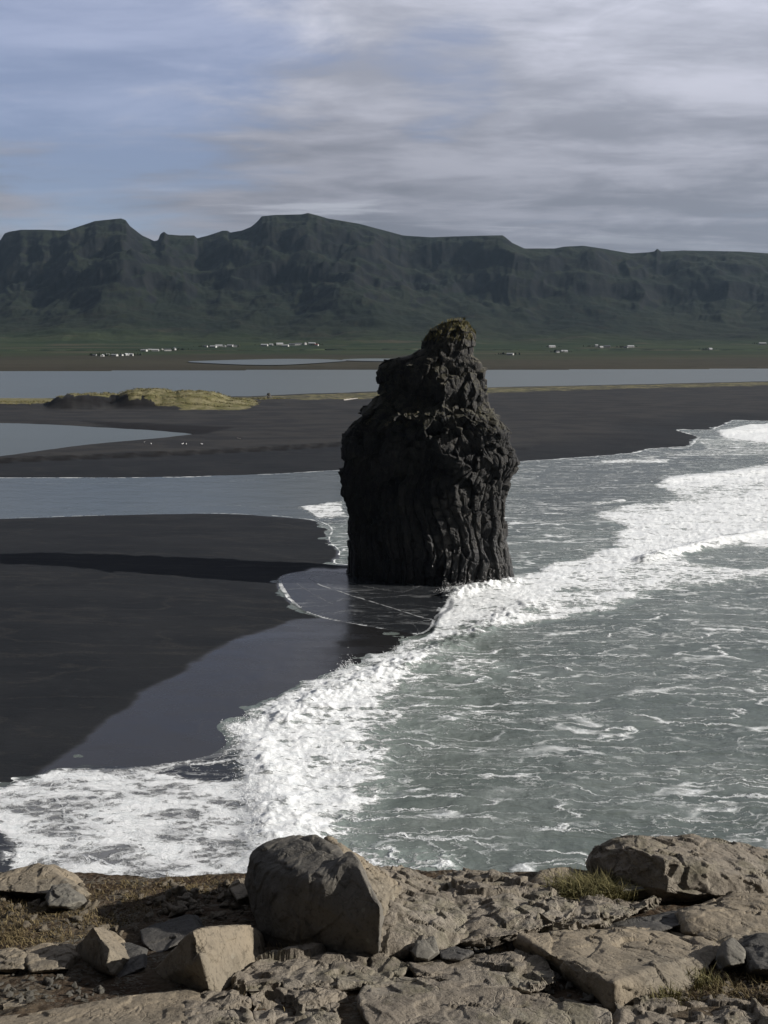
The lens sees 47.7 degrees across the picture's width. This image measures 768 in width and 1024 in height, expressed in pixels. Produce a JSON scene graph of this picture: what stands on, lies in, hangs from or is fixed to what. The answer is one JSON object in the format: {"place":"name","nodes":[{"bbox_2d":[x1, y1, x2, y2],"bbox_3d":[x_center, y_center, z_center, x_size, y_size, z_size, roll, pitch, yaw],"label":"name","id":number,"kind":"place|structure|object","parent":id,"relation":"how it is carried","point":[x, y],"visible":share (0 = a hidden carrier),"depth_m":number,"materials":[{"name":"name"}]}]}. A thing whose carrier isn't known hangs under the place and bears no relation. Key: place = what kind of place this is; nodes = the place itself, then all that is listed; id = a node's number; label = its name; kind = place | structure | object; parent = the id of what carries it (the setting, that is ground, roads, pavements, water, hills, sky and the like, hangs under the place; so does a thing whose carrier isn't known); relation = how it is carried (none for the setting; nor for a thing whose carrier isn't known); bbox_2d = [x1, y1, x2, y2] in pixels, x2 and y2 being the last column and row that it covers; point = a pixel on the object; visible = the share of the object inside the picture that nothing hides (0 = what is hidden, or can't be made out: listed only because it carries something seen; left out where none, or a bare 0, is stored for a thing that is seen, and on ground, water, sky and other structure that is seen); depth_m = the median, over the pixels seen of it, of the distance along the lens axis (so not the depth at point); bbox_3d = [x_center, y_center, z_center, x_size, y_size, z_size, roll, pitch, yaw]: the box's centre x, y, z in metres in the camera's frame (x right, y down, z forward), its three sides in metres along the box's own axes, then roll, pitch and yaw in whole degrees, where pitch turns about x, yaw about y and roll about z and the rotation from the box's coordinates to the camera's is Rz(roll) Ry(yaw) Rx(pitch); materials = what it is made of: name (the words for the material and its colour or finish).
{"place":"outdoors","nodes":[
{"label":"outdoors","id":0,"kind":"place"},
{"bbox_2d":[189,359,345,364],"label":"tidal pool","id":1,"kind":"structure","parent":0,"point":[273,361],"depth_m":1127.35,"materials":[{"name":"liquid"}]},
{"bbox_2d":[343,358,387,360],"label":"tidal pool","id":2,"kind":"structure","parent":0,"point":[373,359],"depth_m":1203.86,"materials":[{"name":"liquid"}]},
{"bbox_2d":[0,420,767,877],"bbox_3d":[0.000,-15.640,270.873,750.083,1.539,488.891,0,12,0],"label":"sea","id":3,"kind":"structure","parent":0,"point":[584,680],"depth_m":95.23,"materials":[{"name":"liquid"}]},
{"bbox_2d":[338,318,519,586],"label":"sea stack","id":4,"kind":"object","parent":3,"relation":"in","point":[425,497],"visible":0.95,"depth_m":139.37,"materials":[{"name":"black stone"}]},
{"bbox_2d":[366,406,505,429],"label":"ledge grass","id":5,"kind":"structure","parent":4,"relation":"on","point":[424,416],"depth_m":138.77,"materials":[{"name":"green plant"}]},
{"bbox_2d":[423,317,475,341],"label":"grass tuft","id":6,"kind":"object","parent":4,"relation":"on","point":[448,326],"visible":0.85,"depth_m":138.27,"materials":[{"name":"green plant"}]},
{"bbox_2d":[221,541,696,830],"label":"sea spray","id":7,"kind":"object","parent":3,"relation":"on","point":[454,587],"visible":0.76,"depth_m":91.38,"materials":[{"name":"white liquid"}]},
{"bbox_2d":[0,381,767,781],"bbox_3d":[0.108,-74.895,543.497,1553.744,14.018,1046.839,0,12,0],"label":"beach","id":8,"kind":"structure","parent":0,"point":[140,639],"depth_m":148.25,"materials":[{"name":"black sand"}]},
{"bbox_2d":[0,423,189,455],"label":"lagoon","id":9,"kind":"structure","parent":8,"relation":"in","point":[17,438],"depth_m":330.09,"materials":[{"name":"liquid"}]},
{"bbox_2d":[0,387,290,406],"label":"marram grass","id":10,"kind":"structure","parent":8,"relation":"on","point":[148,389],"depth_m":461.07,"materials":[{"name":"green plant"}]},
{"bbox_2d":[0,213,767,370],"bbox_3d":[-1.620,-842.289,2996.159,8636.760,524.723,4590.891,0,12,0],"label":"hills","id":11,"kind":"structure","parent":0,"point":[73,299],"depth_m":2882.22,"materials":[{"name":"green plant"}]},
{"bbox_2d":[90,342,756,355],"bbox_3d":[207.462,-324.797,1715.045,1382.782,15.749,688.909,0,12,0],"label":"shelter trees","id":12,"kind":"object","parent":11,"relation":"on","point":[160,349],"visible":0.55,"depth_m":1700.22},
{"bbox_2d":[0,867,767,1023],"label":"clifftop ground","id":13,"kind":"structure","parent":0,"point":[148,979],"depth_m":4.69,"materials":[{"name":"soil"}]},
{"bbox_2d":[0,895,7,900],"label":"loose stone","id":14,"kind":"object","parent":13,"relation":"on","point":[4,898],"visible":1,"depth_m":5.58,"materials":[{"name":"beige stone"}]},
{"bbox_2d":[2,984,10,991],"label":"loose stone","id":15,"kind":"object","parent":13,"relation":"on","point":[7,987],"visible":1,"depth_m":4.09,"materials":[{"name":"grey stone"}]},
{"bbox_2d":[4,910,13,917],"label":"loose stone","id":16,"kind":"object","parent":13,"relation":"on","point":[9,913],"visible":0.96,"depth_m":5.24,"materials":[{"name":"grey stone"}]},
{"bbox_2d":[5,991,13,997],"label":"loose stone","id":17,"kind":"object","parent":13,"relation":"on","point":[9,994],"visible":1,"depth_m":3.98,"materials":[{"name":"grey stone"}]},
{"bbox_2d":[0,947,26,973],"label":"boulder","id":18,"kind":"object","parent":13,"relation":"on","point":[12,959],"visible":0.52,"depth_m":4.39,"materials":[{"name":"grey stone"}]},
{"bbox_2d":[3,998,26,1009],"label":"stone","id":19,"kind":"object","parent":13,"relation":"on","point":[7,1005],"visible":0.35,"depth_m":3.89,"materials":[{"name":"grey stone"}]},
{"bbox_2d":[13,903,21,909],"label":"loose stone","id":20,"kind":"object","parent":13,"relation":"on","point":[18,906],"visible":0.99,"depth_m":5.36,"materials":[{"name":"grey stone"}]},
{"bbox_2d":[14,993,23,999],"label":"loose stone","id":21,"kind":"object","parent":13,"relation":"on","point":[18,996],"visible":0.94,"depth_m":3.94,"materials":[{"name":"grey stone"}]},
{"bbox_2d":[23,920,31,928],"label":"loose stone","id":22,"kind":"object","parent":13,"relation":"on","point":[26,923],"visible":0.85,"depth_m":5.03,"materials":[{"name":"grey stone"}]},
{"bbox_2d":[25,990,33,998],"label":"loose stone","id":23,"kind":"object","parent":13,"relation":"on","point":[29,993],"visible":0.74,"depth_m":3.98,"materials":[{"name":"grey stone"}]},
{"bbox_2d":[25,996,34,1001],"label":"loose stone","id":24,"kind":"object","parent":13,"relation":"on","point":[32,998],"visible":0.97,"depth_m":3.92,"materials":[{"name":"grey stone"}]},
{"bbox_2d":[30,914,37,922],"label":"loose stone","id":25,"kind":"object","parent":13,"relation":"on","point":[34,916],"visible":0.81,"depth_m":5.17,"materials":[{"name":"grey stone"}]},
{"bbox_2d":[30,898,39,906],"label":"loose stone","id":26,"kind":"object","parent":13,"relation":"on","point":[36,902],"visible":0.97,"depth_m":5.49,"materials":[{"name":"grey stone"}]},
{"bbox_2d":[38,924,47,931],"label":"loose stone","id":27,"kind":"object","parent":13,"relation":"on","point":[43,927],"visible":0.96,"depth_m":4.96,"materials":[{"name":"grey stone"}]},
{"bbox_2d":[0,863,90,898],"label":"boulder","id":28,"kind":"object","parent":13,"relation":"on","point":[34,880],"visible":0.67,"depth_m":5.75,"materials":[{"name":"grey stone"}]},
{"bbox_2d":[42,977,53,985],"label":"loose stone","id":29,"kind":"object","parent":13,"relation":"on","point":[47,980],"visible":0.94,"depth_m":4.18,"materials":[{"name":"grey stone"}]},
{"bbox_2d":[25,943,80,972],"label":"boulder","id":30,"kind":"object","parent":13,"relation":"on","point":[46,957],"visible":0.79,"depth_m":4.45,"materials":[{"name":"grey stone"}]},
{"bbox_2d":[45,883,86,910],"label":"stone","id":31,"kind":"object","parent":13,"relation":"on","point":[65,896],"visible":0.85,"depth_m":5.38,"materials":[{"name":"grey stone"}]},
{"bbox_2d":[71,915,81,921],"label":"loose stone","id":32,"kind":"object","parent":13,"relation":"on","point":[75,918],"visible":0.99,"depth_m":5.18,"materials":[{"name":"grey stone"}]},
{"bbox_2d":[78,910,86,914],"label":"loose stone","id":33,"kind":"object","parent":13,"relation":"on","point":[84,912],"visible":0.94,"depth_m":5.28,"materials":[{"name":"grey stone"}]},
{"bbox_2d":[78,900,90,909],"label":"loose stone","id":34,"kind":"object","parent":13,"relation":"on","point":[85,905],"visible":0.81,"depth_m":5.39,"materials":[{"name":"grey stone"}]},
{"bbox_2d":[88,900,99,909],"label":"loose stone","id":35,"kind":"object","parent":13,"relation":"on","point":[95,903],"visible":0.79,"depth_m":5.43,"materials":[{"name":"grey stone"}]},
{"bbox_2d":[93,985,104,993],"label":"loose stone","id":36,"kind":"object","parent":13,"relation":"on","point":[98,989],"visible":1,"depth_m":4.08,"materials":[{"name":"grey stone"}]},
{"bbox_2d":[0,988,203,1023],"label":"boulder","id":37,"kind":"object","parent":13,"relation":"on","point":[168,1007],"visible":0.91,"depth_m":3.76,"materials":[{"name":"grey stone"}]},
{"bbox_2d":[76,927,129,976],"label":"boulder","id":38,"kind":"object","parent":13,"relation":"on","point":[102,950],"visible":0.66,"depth_m":4.40,"materials":[{"name":"grey stone"}]},
{"bbox_2d":[100,924,110,929],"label":"loose stone","id":39,"kind":"object","parent":13,"relation":"on","point":[105,926],"visible":0.57,"depth_m":5.06,"materials":[{"name":"grey stone"}]},
{"bbox_2d":[111,925,118,931],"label":"loose stone","id":40,"kind":"object","parent":13,"relation":"on","point":[114,928],"visible":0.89,"depth_m":5.06,"materials":[{"name":"grey stone"}]},
{"bbox_2d":[115,900,121,906],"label":"loose stone","id":41,"kind":"object","parent":13,"relation":"on","point":[118,903],"visible":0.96,"depth_m":5.47,"materials":[{"name":"grey stone"}]},
{"bbox_2d":[116,942,147,976],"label":"boulder","id":42,"kind":"object","parent":13,"relation":"on","point":[137,961],"visible":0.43,"depth_m":4.43,"materials":[{"name":"grey stone"}]},
{"bbox_2d":[143,911,153,921],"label":"loose stone","id":43,"kind":"object","parent":13,"relation":"on","point":[148,916],"visible":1,"depth_m":5.17,"materials":[{"name":"grey stone"}]},
{"bbox_2d":[154,899,161,905],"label":"loose stone","id":44,"kind":"object","parent":13,"relation":"on","point":[157,902],"visible":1,"depth_m":5.50,"materials":[{"name":"grey stone"}]},
{"bbox_2d":[154,895,165,901],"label":"loose stone","id":45,"kind":"object","parent":13,"relation":"on","point":[163,897],"visible":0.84,"depth_m":5.57,"materials":[{"name":"grey stone"}]},
{"bbox_2d":[162,907,169,914],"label":"loose stone","id":46,"kind":"object","parent":13,"relation":"on","point":[165,911],"visible":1,"depth_m":5.33,"materials":[{"name":"grey stone"}]},
{"bbox_2d":[160,900,173,912],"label":"loose stone","id":47,"kind":"object","parent":13,"relation":"on","point":[168,906],"visible":0.68,"depth_m":5.37,"materials":[{"name":"grey stone"}]},
{"bbox_2d":[162,878,173,885],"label":"loose stone","id":48,"kind":"object","parent":13,"relation":"on","point":[166,883],"visible":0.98,"depth_m":6.01,"materials":[{"name":"grey stone"}]},
{"bbox_2d":[165,889,171,898],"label":"loose stone","id":49,"kind":"object","parent":13,"relation":"on","point":[168,892],"visible":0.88,"depth_m":5.65,"materials":[{"name":"grey stone"}]},
{"bbox_2d":[140,914,202,952],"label":"boulder","id":50,"kind":"object","parent":13,"relation":"on","point":[160,937],"visible":0.73,"depth_m":4.80,"materials":[{"name":"grey stone"}]},
{"bbox_2d":[168,906,186,917],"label":"loose stone","id":51,"kind":"object","parent":13,"relation":"on","point":[178,910],"visible":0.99,"depth_m":5.27,"materials":[{"name":"grey stone"}]},
{"bbox_2d":[171,883,185,894],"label":"loose stone","id":52,"kind":"object","parent":13,"relation":"on","point":[173,888],"visible":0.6,"depth_m":5.81,"materials":[{"name":"grey stone"}]},
{"bbox_2d":[174,885,187,896],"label":"loose stone","id":53,"kind":"object","parent":13,"relation":"on","point":[180,890],"visible":0.69,"depth_m":5.73,"materials":[{"name":"grey stone"}]},
{"bbox_2d":[176,901,188,910],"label":"loose stone","id":54,"kind":"object","parent":13,"relation":"on","point":[179,903],"visible":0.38,"depth_m":5.40,"materials":[{"name":"grey stone"}]},
{"bbox_2d":[175,895,191,902],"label":"loose stone","id":55,"kind":"object","parent":13,"relation":"on","point":[184,898],"visible":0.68,"depth_m":5.52,"materials":[{"name":"grey stone"}]},
{"bbox_2d":[178,892,191,900],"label":"loose stone","id":56,"kind":"object","parent":13,"relation":"on","point":[187,893],"visible":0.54,"depth_m":5.56,"materials":[{"name":"grey stone"}]},
{"bbox_2d":[188,905,195,910],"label":"loose stone","id":57,"kind":"object","parent":13,"relation":"on","point":[191,907],"visible":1,"depth_m":5.43,"materials":[{"name":"grey stone"}]},
{"bbox_2d":[186,897,197,905],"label":"loose stone","id":58,"kind":"object","parent":13,"relation":"on","point":[192,901],"visible":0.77,"depth_m":5.48,"materials":[{"name":"grey stone"}]},
{"bbox_2d":[189,888,198,897],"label":"loose stone","id":59,"kind":"object","parent":13,"relation":"on","point":[193,891],"visible":0.62,"depth_m":5.67,"materials":[{"name":"grey stone"}]},
{"bbox_2d":[193,909,204,914],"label":"loose stone","id":60,"kind":"object","parent":13,"relation":"on","point":[198,911],"visible":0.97,"depth_m":5.33,"materials":[{"name":"grey stone"}]},
{"bbox_2d":[155,924,264,991],"bbox_3d":[-1.009,2.356,4.454,0.762,0.836,0.827,0,12,0],"label":"boulder","id":61,"kind":"object","parent":13,"relation":"on","point":[211,958],"visible":0.56,"depth_m":4.17,"materials":[{"name":"grey stone"}]},
{"bbox_2d":[209,910,225,918],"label":"loose stone","id":62,"kind":"object","parent":13,"relation":"on","point":[215,915],"visible":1,"depth_m":5.25,"materials":[{"name":"grey stone"}]},
{"bbox_2d":[181,989,256,1023],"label":"boulder","id":63,"kind":"object","parent":13,"relation":"on","point":[232,1006],"visible":0.94,"depth_m":3.78,"materials":[{"name":"grey stone"}]},
{"bbox_2d":[217,889,228,900],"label":"loose stone","id":64,"kind":"object","parent":13,"relation":"on","point":[222,895],"visible":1,"depth_m":5.65,"materials":[{"name":"grey stone"}]},
{"bbox_2d":[219,900,229,907],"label":"loose stone","id":65,"kind":"object","parent":13,"relation":"on","point":[225,904],"visible":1,"depth_m":5.44,"materials":[{"name":"grey stone"}]},
{"bbox_2d":[222,879,229,885],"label":"loose stone","id":66,"kind":"object","parent":13,"relation":"on","point":[226,882],"visible":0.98,"depth_m":5.94,"materials":[{"name":"grey stone"}]},
{"bbox_2d":[230,902,241,909],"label":"loose stone","id":67,"kind":"object","parent":13,"relation":"on","point":[236,905],"visible":0.91,"depth_m":5.43,"materials":[{"name":"grey stone"}]},
{"bbox_2d":[229,878,249,904],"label":"stone","id":68,"kind":"object","parent":13,"relation":"on","point":[238,890],"visible":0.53,"depth_m":5.51,"materials":[{"name":"grey stone"}]},
{"bbox_2d":[244,980,347,1023],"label":"boulder","id":69,"kind":"object","parent":13,"relation":"on","point":[318,1004],"visible":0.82,"depth_m":3.88,"materials":[{"name":"grey stone"}]},
{"bbox_2d":[244,834,384,954],"bbox_3d":[-0.421,2.250,5.006,0.654,0.844,1.436,-5,13,-22],"label":"boulder","id":70,"kind":"object","parent":13,"relation":"on","point":[307,889],"visible":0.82,"depth_m":4.67,"materials":[{"name":"grey stone"}]},
{"bbox_2d":[231,942,408,995],"bbox_3d":[-0.308,2.308,4.352,0.897,0.401,0.698,0,12,0],"label":"boulder","id":71,"kind":"object","parent":13,"relation":"on","point":[300,966],"visible":0.82,"depth_m":4.23,"materials":[{"name":"grey stone"}]},
{"bbox_2d":[324,835,400,915],"bbox_3d":[-0.131,2.214,5.087,0.491,0.537,0.967,0,12,0],"label":"boulder","id":72,"kind":"object","parent":13,"relation":"on","point":[386,888],"visible":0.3,"depth_m":5.02,"materials":[{"name":"grey stone"}]},
{"bbox_2d":[375,865,467,959],"bbox_3d":[0.134,2.416,5.292,0.681,0.773,1.628,-2,12,-10],"label":"boulder","id":73,"kind":"object","parent":13,"relation":"on","point":[420,907],"visible":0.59,"depth_m":4.74,"materials":[{"name":"grey stone"}]},
{"bbox_2d":[409,935,439,961],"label":"stone","id":74,"kind":"object","parent":13,"relation":"on","point":[425,950],"visible":0.81,"depth_m":4.38,"materials":[{"name":"grey stone"}]},
{"bbox_2d":[438,946,473,961],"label":"stone","id":75,"kind":"object","parent":13,"relation":"on","point":[455,954],"visible":0.68,"depth_m":4.37,"materials":[{"name":"grey stone"}]},
{"bbox_2d":[473,947,479,953],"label":"loose stone","id":76,"kind":"object","parent":13,"relation":"on","point":[476,950],"visible":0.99,"depth_m":4.59,"materials":[{"name":"grey stone"}]},
{"bbox_2d":[407,948,556,994],"bbox_3d":[0.467,2.294,4.313,0.721,0.344,0.591,0,12,0],"label":"boulder","id":77,"kind":"object","parent":13,"relation":"on","point":[528,973],"visible":0.66,"depth_m":4.21,"materials":[{"name":"grey stone"}]},
{"bbox_2d":[356,976,612,1023],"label":"boulder","id":78,"kind":"object","parent":13,"relation":"on","point":[409,1000],"visible":0.94,"depth_m":3.82,"materials":[{"name":"grey stone"}]},
{"bbox_2d":[429,867,576,947],"bbox_3d":[0.721,2.482,5.490,0.974,0.788,1.650,0,12,0],"label":"boulder","id":79,"kind":"object","parent":13,"relation":"on","point":[497,908],"visible":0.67,"depth_m":5.11,"materials":[{"name":"grey stone"}]},
{"bbox_2d":[530,867,574,891],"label":"stone","id":80,"kind":"object","parent":13,"relation":"on","point":[538,879],"visible":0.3,"depth_m":5.72,"materials":[{"name":"grey stone"}]},
{"bbox_2d":[584,994,594,1001],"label":"loose stone","id":81,"kind":"object","parent":13,"relation":"on","point":[590,997],"visible":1,"depth_m":3.98,"materials":[{"name":"black stone"}]},
{"bbox_2d":[535,862,645,901],"bbox_3d":[1.306,2.387,5.470,0.753,0.274,0.662,0,12,0],"label":"grass tuft","id":82,"kind":"object","parent":13,"relation":"on","point":[578,886],"visible":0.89,"depth_m":5.49,"materials":[{"name":"green plant"}]},
{"bbox_2d":[536,894,660,932],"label":"boulder","id":83,"kind":"object","parent":13,"relation":"on","point":[598,912],"visible":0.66,"depth_m":5.04,"materials":[{"name":"grey stone"}]},
{"bbox_2d":[512,926,719,1011],"bbox_3d":[1.289,2.279,4.598,1.136,0.605,1.067,-6,13,-26],"label":"boulder","id":84,"kind":"object","parent":13,"relation":"on","point":[608,967],"visible":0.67,"depth_m":4.30,"materials":[{"name":"grey stone"}]},
{"bbox_2d":[617,880,643,898],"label":"stone","id":85,"kind":"object","parent":13,"relation":"on","point":[636,888],"visible":0.36,"depth_m":5.55,"materials":[{"name":"grey stone"}]},
{"bbox_2d":[592,910,679,931],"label":"boulder","id":86,"kind":"object","parent":13,"relation":"on","point":[665,921],"visible":0.48,"depth_m":4.97,"materials":[{"name":"grey stone"}]},
{"bbox_2d":[585,834,767,902],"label":"boulder","id":87,"kind":"object","parent":13,"relation":"on","point":[685,868],"visible":0.81,"depth_m":5.63,"materials":[{"name":"grey stone"}]},
{"bbox_2d":[630,941,736,1010],"bbox_3d":[1.505,2.243,4.203,1.037,0.357,0.352,-11,16,-44],"label":"grass tuft","id":88,"kind":"object","parent":13,"relation":"on","point":[664,994],"visible":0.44,"depth_m":4.07,"materials":[{"name":"plant"}]},
{"bbox_2d":[679,990,688,995],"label":"loose stone","id":89,"kind":"object","parent":13,"relation":"on","point":[684,992],"visible":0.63,"depth_m":4.01,"materials":[{"name":"grey stone"}]},
{"bbox_2d":[612,994,767,1023],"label":"boulder","id":90,"kind":"object","parent":13,"relation":"on","point":[644,1009],"visible":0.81,"depth_m":3.79,"materials":[{"name":"grey stone"}]},
{"bbox_2d":[675,893,767,943],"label":"boulder","id":91,"kind":"object","parent":13,"relation":"on","point":[737,916],"visible":0.77,"depth_m":4.92,"materials":[{"name":"grey stone"}]},
{"bbox_2d":[721,986,730,992],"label":"loose stone","id":92,"kind":"object","parent":13,"relation":"on","point":[727,988],"visible":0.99,"depth_m":4.05,"materials":[{"name":"grey stone"}]},
{"bbox_2d":[712,938,745,970],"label":"stone","id":93,"kind":"object","parent":13,"relation":"on","point":[731,953],"visible":0.92,"depth_m":4.33,"materials":[{"name":"grey stone"}]},
{"bbox_2d":[737,933,767,977],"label":"boulder","id":94,"kind":"object","parent":13,"relation":"on","point":[755,946],"visible":0.69,"depth_m":4.32,"materials":[{"name":"grey stone"}]},
{"bbox_2d":[0,369,767,397],"bbox_3d":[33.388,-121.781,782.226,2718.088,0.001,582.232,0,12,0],"label":"lagoon","id":95,"kind":"structure","parent":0,"point":[34,384],"depth_m":736.79,"materials":[{"name":"liquid"}]},
{"bbox_2d":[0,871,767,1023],"bbox_3d":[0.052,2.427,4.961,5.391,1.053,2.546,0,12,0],"label":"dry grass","id":96,"kind":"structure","parent":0,"point":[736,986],"depth_m":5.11,"materials":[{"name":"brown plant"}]},
{"bbox_2d":[0,0,767,252],"label":"sky","id":97,"kind":"structure","parent":0,"point":[628,126],"materials":[{"name":"grey"}]},
{"bbox_2d":[508,943,514,951],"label":"loose stone","id":98,"kind":"object","parent":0,"point":[511,947],"visible":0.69,"depth_m":4.64,"materials":[{"name":"black stone"}]},
{"bbox_2d":[547,988,553,993],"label":"loose stone","id":99,"kind":"object","parent":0,"point":[551,991],"visible":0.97,"depth_m":4.06,"materials":[{"name":"black stone"}]},
{"bbox_2d":[565,980,572,988],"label":"loose stone","id":100,"kind":"object","parent":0,"point":[568,983],"visible":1,"depth_m":4.14,"materials":[{"name":"black stone"}]}
]}

